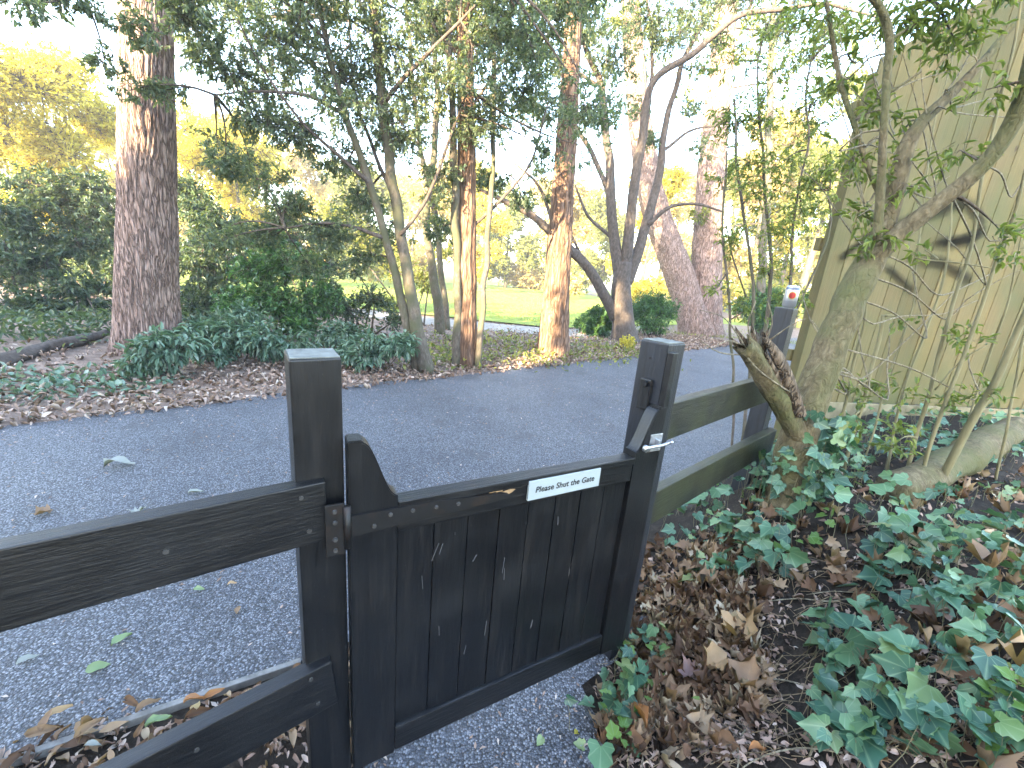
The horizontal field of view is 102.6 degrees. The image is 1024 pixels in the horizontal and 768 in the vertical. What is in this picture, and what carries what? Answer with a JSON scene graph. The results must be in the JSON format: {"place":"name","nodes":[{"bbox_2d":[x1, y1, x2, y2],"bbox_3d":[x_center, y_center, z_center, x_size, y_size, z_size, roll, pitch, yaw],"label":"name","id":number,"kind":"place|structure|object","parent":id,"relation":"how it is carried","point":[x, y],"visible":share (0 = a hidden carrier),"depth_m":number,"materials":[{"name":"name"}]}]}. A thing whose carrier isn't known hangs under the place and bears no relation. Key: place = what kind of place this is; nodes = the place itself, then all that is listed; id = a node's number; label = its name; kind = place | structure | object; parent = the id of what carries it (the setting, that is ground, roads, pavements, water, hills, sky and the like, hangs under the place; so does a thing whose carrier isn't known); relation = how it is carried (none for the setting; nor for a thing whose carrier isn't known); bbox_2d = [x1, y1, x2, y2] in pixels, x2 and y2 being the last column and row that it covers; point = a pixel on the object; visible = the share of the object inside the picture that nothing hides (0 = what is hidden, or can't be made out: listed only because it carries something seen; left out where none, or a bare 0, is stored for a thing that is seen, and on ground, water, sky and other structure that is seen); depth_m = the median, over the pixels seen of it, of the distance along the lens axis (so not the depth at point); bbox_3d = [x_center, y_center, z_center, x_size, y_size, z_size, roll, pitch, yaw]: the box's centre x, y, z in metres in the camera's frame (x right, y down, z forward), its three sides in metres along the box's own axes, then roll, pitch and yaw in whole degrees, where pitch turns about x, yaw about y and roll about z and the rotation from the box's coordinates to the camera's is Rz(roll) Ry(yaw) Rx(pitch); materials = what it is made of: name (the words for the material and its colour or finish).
{"place":"outdoors","nodes":[
{"label":"outdoors","id":0,"kind":"place"},
{"bbox_2d":[0,338,796,758],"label":"road","id":1,"kind":"structure","parent":0,"point":[170,626],"depth_m":2.66,"materials":[{"name":"asphalt"}]},
{"bbox_2d":[30,504,52,514],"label":"road leaf","id":2,"kind":"object","parent":1,"relation":"on","point":[40,510],"visible":1,"depth_m":2.09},
{"bbox_2d":[45,704,72,716],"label":"edge leaf","id":3,"kind":"object","parent":1,"relation":"on","point":[59,709],"visible":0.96,"depth_m":1.20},
{"bbox_2d":[85,660,110,672],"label":"road leaf","id":4,"kind":"object","parent":1,"relation":"on","point":[94,666],"visible":1,"depth_m":1.35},
{"bbox_2d":[111,632,131,645],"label":"road leaf","id":5,"kind":"object","parent":1,"relation":"on","point":[117,638],"visible":1,"depth_m":1.45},
{"bbox_2d":[135,698,161,712],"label":"edge leaf","id":6,"kind":"object","parent":1,"relation":"on","point":[142,704],"visible":1,"depth_m":1.23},
{"bbox_2d":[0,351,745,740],"bbox_3d":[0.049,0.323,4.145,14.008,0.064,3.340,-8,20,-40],"label":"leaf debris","id":7,"kind":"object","parent":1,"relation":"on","point":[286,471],"visible":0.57,"depth_m":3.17,"materials":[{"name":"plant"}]},
{"bbox_2d":[34,252,803,327],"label":"lawn","id":8,"kind":"structure","parent":0,"point":[494,289],"depth_m":21.12,"materials":[{"name":"plant"}]},
{"bbox_2d":[0,105,96,258],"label":"distant tree","id":9,"kind":"object","parent":8,"relation":"on","point":[11,169],"visible":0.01,"depth_m":23.98,"materials":[{"name":"yellow plant"}]},
{"bbox_2d":[73,126,115,195],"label":"distant tree","id":10,"kind":"object","parent":8,"relation":"on","point":[111,155],"visible":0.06,"depth_m":26.63,"materials":[{"name":"yellow plant"}]},
{"bbox_2d":[178,133,214,248],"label":"distant tree","id":11,"kind":"object","parent":8,"relation":"on","point":[183,228],"visible":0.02,"depth_m":26.72,"materials":[{"name":"yellow plant"}]},
{"bbox_2d":[205,107,296,257],"bbox_3d":[-15.640,-10.881,24.169,4.672,9.410,4.880,17,19,38],"label":"distant tree","id":12,"kind":"object","parent":8,"relation":"on","point":[226,115],"visible":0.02,"depth_m":23.36,"materials":[{"name":"yellow plant"}]},
{"bbox_2d":[275,144,348,275],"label":"distant tree","id":13,"kind":"object","parent":8,"relation":"on","point":[300,167],"visible":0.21,"depth_m":31.61,"materials":[{"name":"yellow plant"}]},
{"bbox_2d":[316,165,411,283],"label":"distant tree","id":14,"kind":"object","parent":8,"relation":"on","point":[379,184],"visible":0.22,"depth_m":27.21,"materials":[{"name":"yellow plant"}]},
{"bbox_2d":[361,168,425,268],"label":"distant tree","id":15,"kind":"object","parent":8,"relation":"on","point":[405,183],"visible":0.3,"depth_m":49.59,"materials":[{"name":"yellow plant"}]},
{"bbox_2d":[398,147,452,281],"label":"distant tree","id":16,"kind":"object","parent":8,"relation":"on","point":[420,257],"visible":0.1,"depth_m":34.11,"materials":[{"name":"yellow plant"}]},
{"bbox_2d":[476,158,515,290],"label":"distant tree","id":17,"kind":"object","parent":8,"relation":"on","point":[501,223],"visible":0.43,"depth_m":27.72,"materials":[{"name":"yellow plant"}]},
{"bbox_2d":[481,179,545,287],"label":"distant tree","id":18,"kind":"object","parent":8,"relation":"on","point":[527,248],"visible":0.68,"depth_m":39.06,"materials":[{"name":"yellow plant"}]},
{"bbox_2d":[499,173,590,290],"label":"distant tree","id":19,"kind":"object","parent":8,"relation":"on","point":[532,279],"visible":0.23,"depth_m":42.48,"materials":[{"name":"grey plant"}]},
{"bbox_2d":[295,284,795,343],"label":"grass","id":20,"kind":"structure","parent":8,"relation":"on","point":[538,320],"depth_m":14.36,"materials":[{"name":"plant"}]},
{"bbox_2d":[539,174,592,295],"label":"distant tree","id":21,"kind":"object","parent":8,"relation":"on","point":[580,231],"visible":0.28,"depth_m":28.16,"materials":[{"name":"yellow plant"}]},
{"bbox_2d":[575,197,598,271],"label":"distant tree","id":22,"kind":"object","parent":8,"relation":"on","point":[593,240],"visible":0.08,"depth_m":57.08,"materials":[{"name":"yellow plant"}]},
{"bbox_2d":[603,164,691,304],"bbox_3d":[7.202,-7.917,22.430,3.918,7.888,3.493,5,15,0],"label":"distant tree","id":23,"kind":"object","parent":8,"relation":"on","point":[673,180],"visible":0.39,"depth_m":21.83,"materials":[{"name":"yellow plant"}]},
{"bbox_2d":[634,165,696,296],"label":"distant tree","id":24,"kind":"object","parent":8,"relation":"on","point":[687,195],"visible":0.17,"depth_m":31.98,"materials":[{"name":"yellow plant"}]},
{"bbox_2d":[662,165,738,299],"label":"distant tree","id":25,"kind":"object","parent":8,"relation":"on","point":[686,237],"visible":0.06,"depth_m":46.04,"materials":[{"name":"yellow plant"}]},
{"bbox_2d":[667,152,776,310],"bbox_3d":[16.850,-11.312,31.759,6.328,11.803,6.931,-5,18,-32],"label":"distant tree","id":26,"kind":"object","parent":8,"relation":"on","point":[732,218],"visible":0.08,"depth_m":30.28,"materials":[{"name":"yellow plant"}]},
{"bbox_2d":[722,102,822,318],"bbox_3d":[12.906,-8.979,21.949,5.089,11.144,4.426,5,15,0],"label":"distant tree","id":27,"kind":"object","parent":8,"relation":"on","point":[742,253],"visible":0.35,"depth_m":21.14,"materials":[{"name":"yellow plant"}]},
{"bbox_2d":[766,128,851,292],"bbox_3d":[24.079,-11.863,31.085,9.233,13.878,7.616,11,16,23],"label":"distant tree","id":28,"kind":"object","parent":8,"relation":"on","point":[796,277],"visible":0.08,"depth_m":31.17,"materials":[{"name":"yellow plant"}]},
{"bbox_2d":[0,0,980,292],"label":"sky","id":29,"kind":"structure","parent":0,"point":[83,38],"materials":[{"name":"white"}]},
{"bbox_2d":[363,616,652,767],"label":"path","id":30,"kind":"structure","parent":0,"point":[450,745],"depth_m":1.27,"materials":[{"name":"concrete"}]},
{"bbox_2d":[383,643,657,767],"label":"leaf debris","id":31,"kind":"object","parent":30,"relation":"on","point":[621,765],"visible":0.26,"depth_m":1.23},
{"bbox_2d":[578,695,594,706],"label":"ground leaf","id":32,"kind":"object","parent":30,"relation":"on","point":[586,699],"visible":1,"depth_m":1.38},
{"bbox_2d":[0,247,1023,767],"bbox_3d":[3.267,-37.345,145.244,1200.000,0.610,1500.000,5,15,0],"label":"ground","id":33,"kind":"structure","parent":0,"point":[980,505],"depth_m":1.67,"materials":[{"name":"soil"}]},
{"bbox_2d":[0,224,74,287],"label":"evergreen shrub","id":34,"kind":"object","parent":33,"relation":"on","point":[19,252],"visible":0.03,"depth_m":10.56,"materials":[{"name":"green plant"}]},
{"bbox_2d":[0,43,95,234],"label":"yellow tree","id":35,"kind":"object","parent":33,"relation":"on","point":[9,85],"visible":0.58,"depth_m":11.38,"materials":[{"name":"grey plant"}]},
{"bbox_2d":[0,329,108,366],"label":"fallen log","id":36,"kind":"object","parent":33,"relation":"on","point":[13,356],"visible":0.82,"depth_m":4.69,"materials":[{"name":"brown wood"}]},
{"bbox_2d":[0,162,115,324],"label":"rhododendron","id":37,"kind":"object","parent":33,"relation":"on","point":[37,197],"visible":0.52,"depth_m":7.28,"materials":[{"name":"green plant"}]},
{"bbox_2d":[0,31,115,270],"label":"yellow tree","id":38,"kind":"object","parent":33,"relation":"on","point":[59,144],"visible":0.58,"depth_m":12.69,"materials":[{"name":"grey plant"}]},
{"bbox_2d":[43,223,113,296],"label":"evergreen shrub","id":39,"kind":"object","parent":33,"relation":"on","point":[106,267],"visible":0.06,"depth_m":10.27,"materials":[{"name":"green plant"}]},
{"bbox_2d":[0,361,208,417],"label":"ground ivy","id":40,"kind":"object","parent":33,"relation":"on","point":[70,385],"visible":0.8,"depth_m":3.86,"materials":[{"name":"green plant"}]},
{"bbox_2d":[107,0,182,355],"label":"redwood tree","id":41,"kind":"object","parent":33,"relation":"on","point":[146,287],"visible":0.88,"depth_m":4.73,"materials":[{"name":"brown plant"}]},
{"bbox_2d":[0,658,300,767],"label":"kerb","id":42,"kind":"structure","parent":33,"relation":"on","point":[137,718],"depth_m":1.26,"materials":[{"name":"concrete"}]},
{"bbox_2d":[109,321,214,380],"bbox_3d":[-3.628,-0.316,4.273,0.831,0.651,0.617,-9,20,-42],"label":"plant","id":43,"kind":"object","parent":33,"relation":"on","point":[159,351],"visible":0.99,"depth_m":4.14,"materials":[{"name":"green plant"}]},
{"bbox_2d":[0,348,350,767],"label":"wooden fence","id":44,"kind":"object","parent":33,"relation":"on","point":[52,572],"visible":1,"depth_m":0.81,"materials":[{"name":"black paint"}]},
{"bbox_2d":[0,648,386,767],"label":"leaf litter","id":45,"kind":"object","parent":33,"relation":"on","point":[84,725],"visible":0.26,"depth_m":1.15,"materials":[{"name":"plant"}]},
{"bbox_2d":[23,724,61,737],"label":"edge leaf","id":46,"kind":"object","parent":45,"relation":"on","point":[34,731],"visible":1,"depth_m":1.14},
{"bbox_2d":[144,714,172,727],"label":"edge leaf","id":47,"kind":"object","parent":45,"relation":"on","point":[153,718],"visible":1,"depth_m":1.19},
{"bbox_2d":[170,317,242,368],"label":"plant","id":48,"kind":"object","parent":33,"relation":"on","point":[220,354],"visible":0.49,"depth_m":4.72,"materials":[{"name":"green plant"}]},
{"bbox_2d":[179,215,255,302],"bbox_3d":[-7.567,-2.750,10.515,2.859,3.207,2.154,11,16,20],"label":"evergreen shrub","id":49,"kind":"object","parent":33,"relation":"on","point":[228,257],"visible":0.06,"depth_m":10.29,"materials":[{"name":"green plant"}]},
{"bbox_2d":[177,171,258,319],"bbox_3d":[-5.959,-2.563,7.925,2.126,3.031,1.685,5,15,0],"label":"rhododendron","id":50,"kind":"object","parent":33,"relation":"on","point":[203,268],"visible":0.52,"depth_m":7.72,"materials":[{"name":"green plant"}]},
{"bbox_2d":[0,296,439,352],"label":"undergrowth","id":51,"kind":"object","parent":33,"relation":"on","point":[78,327],"visible":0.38,"depth_m":5.38,"materials":[{"name":"green plant"}]},
{"bbox_2d":[182,298,269,332],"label":"plant","id":52,"kind":"object","parent":33,"relation":"on","point":[241,311],"visible":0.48,"depth_m":5.67,"materials":[{"name":"green plant"}]},
{"bbox_2d":[176,93,291,248],"bbox_3d":[-12.920,-8.521,18.547,5.535,7.658,5.168,5,15,0],"label":"yellow tree","id":53,"kind":"object","parent":33,"relation":"on","point":[190,153],"visible":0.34,"depth_m":17.54,"materials":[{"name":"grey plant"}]},
{"bbox_2d":[203,311,273,366],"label":"plant","id":54,"kind":"object","parent":33,"relation":"on","point":[249,342],"visible":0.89,"depth_m":4.78,"materials":[{"name":"green plant"}]},
{"bbox_2d":[208,224,350,340],"bbox_3d":[-3.848,-1.646,6.710,2.190,1.923,1.240,5,15,0],"label":"laurel bush","id":55,"kind":"object","parent":33,"relation":"on","point":[274,304],"visible":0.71,"depth_m":6.62,"materials":[{"name":"green plant"}]},
{"bbox_2d":[244,316,322,363],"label":"plant","id":56,"kind":"object","parent":33,"relation":"on","point":[275,347],"visible":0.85,"depth_m":4.96,"materials":[{"name":"green plant"}]},
{"bbox_2d":[242,216,352,314],"bbox_3d":[-5.405,-2.693,10.374,2.899,3.158,2.173,5,15,0],"label":"evergreen shrub","id":57,"kind":"object","parent":33,"relation":"on","point":[331,261],"visible":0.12,"depth_m":10.32,"materials":[{"name":"green plant"}]},
{"bbox_2d":[0,0,642,373],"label":"evergreen tree","id":58,"kind":"object","parent":33,"relation":"on","point":[184,17],"visible":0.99,"depth_m":4.46,"materials":[{"name":"green plant"}]},
{"bbox_2d":[296,157,371,250],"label":"distant tree","id":59,"kind":"object","parent":33,"relation":"on","point":[333,191],"visible":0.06,"depth_m":50.67,"materials":[{"name":"plant"}]},
{"bbox_2d":[313,319,374,348],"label":"plant","id":60,"kind":"object","parent":33,"relation":"on","point":[343,330],"visible":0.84,"depth_m":6.20,"materials":[{"name":"green plant"}]},
{"bbox_2d":[307,256,401,335],"bbox_3d":[-2.725,-1.518,7.355,2.035,1.524,1.189,11,16,21],"label":"bramble thicket","id":61,"kind":"object","parent":33,"relation":"on","point":[369,298],"visible":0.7,"depth_m":7.40,"materials":[{"name":"green plant"}]},
{"bbox_2d":[328,335,389,369],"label":"plant","id":62,"kind":"object","parent":33,"relation":"on","point":[344,345],"visible":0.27,"depth_m":5.37,"materials":[{"name":"green plant"}]},
{"bbox_2d":[0,320,739,428],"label":"leaf litter","id":63,"kind":"object","parent":33,"relation":"on","point":[117,398],"visible":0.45,"depth_m":4.45,"materials":[{"name":"plant"}]},
{"bbox_2d":[339,328,421,375],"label":"plant","id":64,"kind":"object","parent":33,"relation":"on","point":[363,351],"visible":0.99,"depth_m":5.09,"materials":[{"name":"green plant"}]},
{"bbox_2d":[310,199,452,325],"bbox_3d":[-3.477,-3.104,10.272,4.310,2.891,1.851,10,16,19],"label":"sunlit shrub","id":65,"kind":"object","parent":33,"relation":"on","point":[422,281],"visible":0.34,"depth_m":10.00,"materials":[{"name":"yellow plant"}]},
{"bbox_2d":[386,0,452,329],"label":"slender tree","id":66,"kind":"object","parent":33,"relation":"on","point":[443,291],"visible":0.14,"depth_m":8.96,"materials":[{"name":"grey plant"}]},
{"bbox_2d":[395,0,482,334],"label":"slender tree","id":67,"kind":"object","parent":33,"relation":"on","point":[436,296],"visible":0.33,"depth_m":8.12,"materials":[{"name":"grey plant"}]},
{"bbox_2d":[290,302,639,336],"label":"footpath","id":68,"kind":"structure","parent":33,"relation":"on","point":[429,320],"depth_m":10.77,"materials":[{"name":"concrete"}]},
{"bbox_2d":[396,0,607,368],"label":"slender redwood","id":69,"kind":"object","parent":33,"relation":"on","point":[467,334],"visible":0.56,"depth_m":5.61,"materials":[{"name":"brown plant"}]},
{"bbox_2d":[385,329,690,372],"bbox_3d":[0.489,-0.743,7.941,6.081,0.363,3.872,-1,16,-20],"label":"ground cover","id":70,"kind":"object","parent":33,"relation":"on","point":[449,351],"visible":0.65,"depth_m":7.32,"materials":[{"name":"green plant"}]},
{"bbox_2d":[534,1,629,358],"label":"sunlit redwood","id":71,"kind":"object","parent":33,"relation":"on","point":[553,335],"visible":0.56,"depth_m":6.93,"materials":[{"name":"brown plant"}]},
{"bbox_2d":[572,303,611,337],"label":"round bush","id":72,"kind":"object","parent":33,"relation":"on","point":[597,322],"visible":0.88,"depth_m":10.78,"materials":[{"name":"green plant"}]},
{"bbox_2d":[570,181,637,296],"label":"distant tree","id":73,"kind":"object","parent":33,"relation":"on","point":[595,206],"visible":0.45,"depth_m":36.36,"materials":[{"name":"yellow plant"}]},
{"bbox_2d":[613,334,635,349],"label":"yellow plant","id":74,"kind":"object","parent":33,"relation":"on","point":[628,342],"visible":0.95,"depth_m":8.60,"materials":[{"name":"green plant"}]},
{"bbox_2d":[632,286,682,336],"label":"round bush","id":75,"kind":"object","parent":33,"relation":"on","point":[657,308],"visible":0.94,"depth_m":11.48,"materials":[{"name":"green plant"}]},
{"bbox_2d":[480,0,875,344],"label":"branching tree","id":76,"kind":"object","parent":33,"relation":"on","point":[617,302],"visible":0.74,"depth_m":8.62,"materials":[{"name":"brown plant"}]},
{"bbox_2d":[604,307,797,659],"bbox_3d":[0.890,0.469,1.891,1.405,1.636,0.129,-9,20,-41],"label":"wooden fence","id":77,"kind":"object","parent":33,"relation":"on","point":[659,364],"visible":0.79,"depth_m":1.55,"materials":[{"name":"black paint"}]},
{"bbox_2d":[325,403,673,767],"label":"wooden gate","id":78,"kind":"structure","parent":77,"relation":"attached to","point":[467,598],"depth_m":1.12,"materials":[{"name":"black paint"}]},
{"bbox_2d":[782,285,799,307],"bbox_3d":[1.430,-0.448,2.101,0.063,0.112,0.063,5,15,0],"label":"sign","id":79,"kind":"object","parent":77,"relation":"on","point":[791,295],"visible":0.98,"depth_m":2.08,"materials":[{"name":"metal"}]},
{"bbox_2d":[598,0,896,337],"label":"twin redwood","id":80,"kind":"object","parent":33,"relation":"on","point":[686,280],"visible":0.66,"depth_m":12.12,"materials":[{"name":"brown plant"}]},
{"bbox_2d":[731,282,794,341],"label":"round bush","id":81,"kind":"object","parent":33,"relation":"on","point":[758,323],"visible":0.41,"depth_m":11.05,"materials":[{"name":"green plant"}]},
{"bbox_2d":[742,0,807,344],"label":"slender tree","id":82,"kind":"object","parent":33,"relation":"on","point":[770,146],"visible":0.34,"depth_m":10.37,"materials":[{"name":"grey plant"}]},
{"bbox_2d":[722,128,836,310],"bbox_3d":[18.379,-10.752,27.751,6.046,12.498,6.969,5,15,0],"label":"distant tree","id":83,"kind":"object","parent":33,"relation":"on","point":[774,215],"visible":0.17,"depth_m":27.86,"materials":[{"name":"yellow plant"}]},
{"bbox_2d":[697,0,873,456],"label":"sapling","id":84,"kind":"object","parent":33,"relation":"on","point":[735,129],"visible":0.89,"depth_m":2.70,"materials":[{"name":"green plant"}]},
{"bbox_2d":[564,401,1023,767],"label":"ivy carpet","id":85,"kind":"object","parent":33,"relation":"on","point":[855,725],"visible":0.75,"depth_m":1.28,"materials":[{"name":"green plant"}]},
{"bbox_2d":[632,701,648,727],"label":"fallen leaf","id":86,"kind":"object","parent":85,"relation":"on","point":[643,710],"visible":0.96,"depth_m":1.28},
{"bbox_2d":[918,621,932,644],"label":"fallen leaf","id":87,"kind":"object","parent":85,"relation":"on","point":[927,631],"visible":0.96,"depth_m":1.13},
{"bbox_2d":[954,634,999,656],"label":"fallen leaf","id":88,"kind":"object","parent":85,"relation":"on","point":[965,642],"visible":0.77,"depth_m":1.06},
{"bbox_2d":[962,538,1009,567],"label":"fallen leaf","id":89,"kind":"object","parent":85,"relation":"on","point":[981,553],"visible":0.97,"depth_m":1.35,"materials":[{"name":"plant"}]},
{"bbox_2d":[996,628,1023,665],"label":"fallen leaf","id":90,"kind":"object","parent":85,"relation":"on","point":[1014,648],"visible":0.93,"depth_m":1.03,"materials":[{"name":"plant"}]},
{"bbox_2d":[729,63,877,328],"bbox_3d":[13.312,-7.754,18.186,4.812,10.794,4.070,5,15,0],"label":"distant tree","id":91,"kind":"object","parent":33,"relation":"on","point":[805,275],"visible":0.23,"depth_m":18.38,"materials":[{"name":"yellow plant"}]},
{"bbox_2d":[588,427,1023,767],"bbox_3d":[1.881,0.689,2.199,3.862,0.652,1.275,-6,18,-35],"label":"leaf litter","id":92,"kind":"object","parent":33,"relation":"on","point":[686,622],"visible":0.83,"depth_m":1.46,"materials":[{"name":"plant"}]},
{"bbox_2d":[664,674,691,704],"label":"fallen leaf","id":93,"kind":"object","parent":92,"relation":"on","point":[673,694],"visible":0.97,"depth_m":1.34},
{"bbox_2d":[678,653,698,679],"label":"fallen leaf","id":94,"kind":"object","parent":92,"relation":"on","point":[689,669],"visible":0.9,"depth_m":1.40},
{"bbox_2d":[692,562,719,584],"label":"fallen leaf","id":95,"kind":"object","parent":92,"relation":"on","point":[701,576],"visible":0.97,"depth_m":1.73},
{"bbox_2d":[703,640,727,669],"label":"fallen leaf","id":96,"kind":"object","parent":92,"relation":"on","point":[716,653],"visible":1,"depth_m":1.40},
{"bbox_2d":[721,609,757,640],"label":"fallen leaf","id":97,"kind":"object","parent":92,"relation":"on","point":[729,624],"visible":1,"depth_m":1.45,"materials":[{"name":"plant"}]},
{"bbox_2d":[728,654,770,689],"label":"fallen leaf","id":98,"kind":"object","parent":92,"relation":"on","point":[748,668],"visible":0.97,"depth_m":1.30,"materials":[{"name":"plant"}]},
{"bbox_2d":[598,552,1023,767],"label":"dry stalks","id":99,"kind":"object","parent":33,"relation":"on","point":[775,667],"visible":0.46,"depth_m":1.21,"materials":[{"name":"plant"}]},
{"bbox_2d":[700,0,1023,515],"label":"elder tree","id":100,"kind":"object","parent":33,"relation":"on","point":[785,395],"visible":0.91,"depth_m":1.66,"materials":[{"name":"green plant"}]},
{"bbox_2d":[773,0,1023,443],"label":"board wall","id":101,"kind":"structure","parent":33,"relation":"on","point":[997,204],"depth_m":3.12,"materials":[{"name":"beige paint"}]},
{"bbox_2d":[824,0,1023,479],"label":"cane shrub","id":102,"kind":"object","parent":33,"relation":"on","point":[986,395],"visible":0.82,"depth_m":1.93,"materials":[{"name":"green plant"}]},
{"bbox_2d":[875,417,1023,500],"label":"fallen branch","id":103,"kind":"object","parent":33,"relation":"on","point":[982,447],"visible":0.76,"depth_m":2.18,"materials":[{"name":"wood"}]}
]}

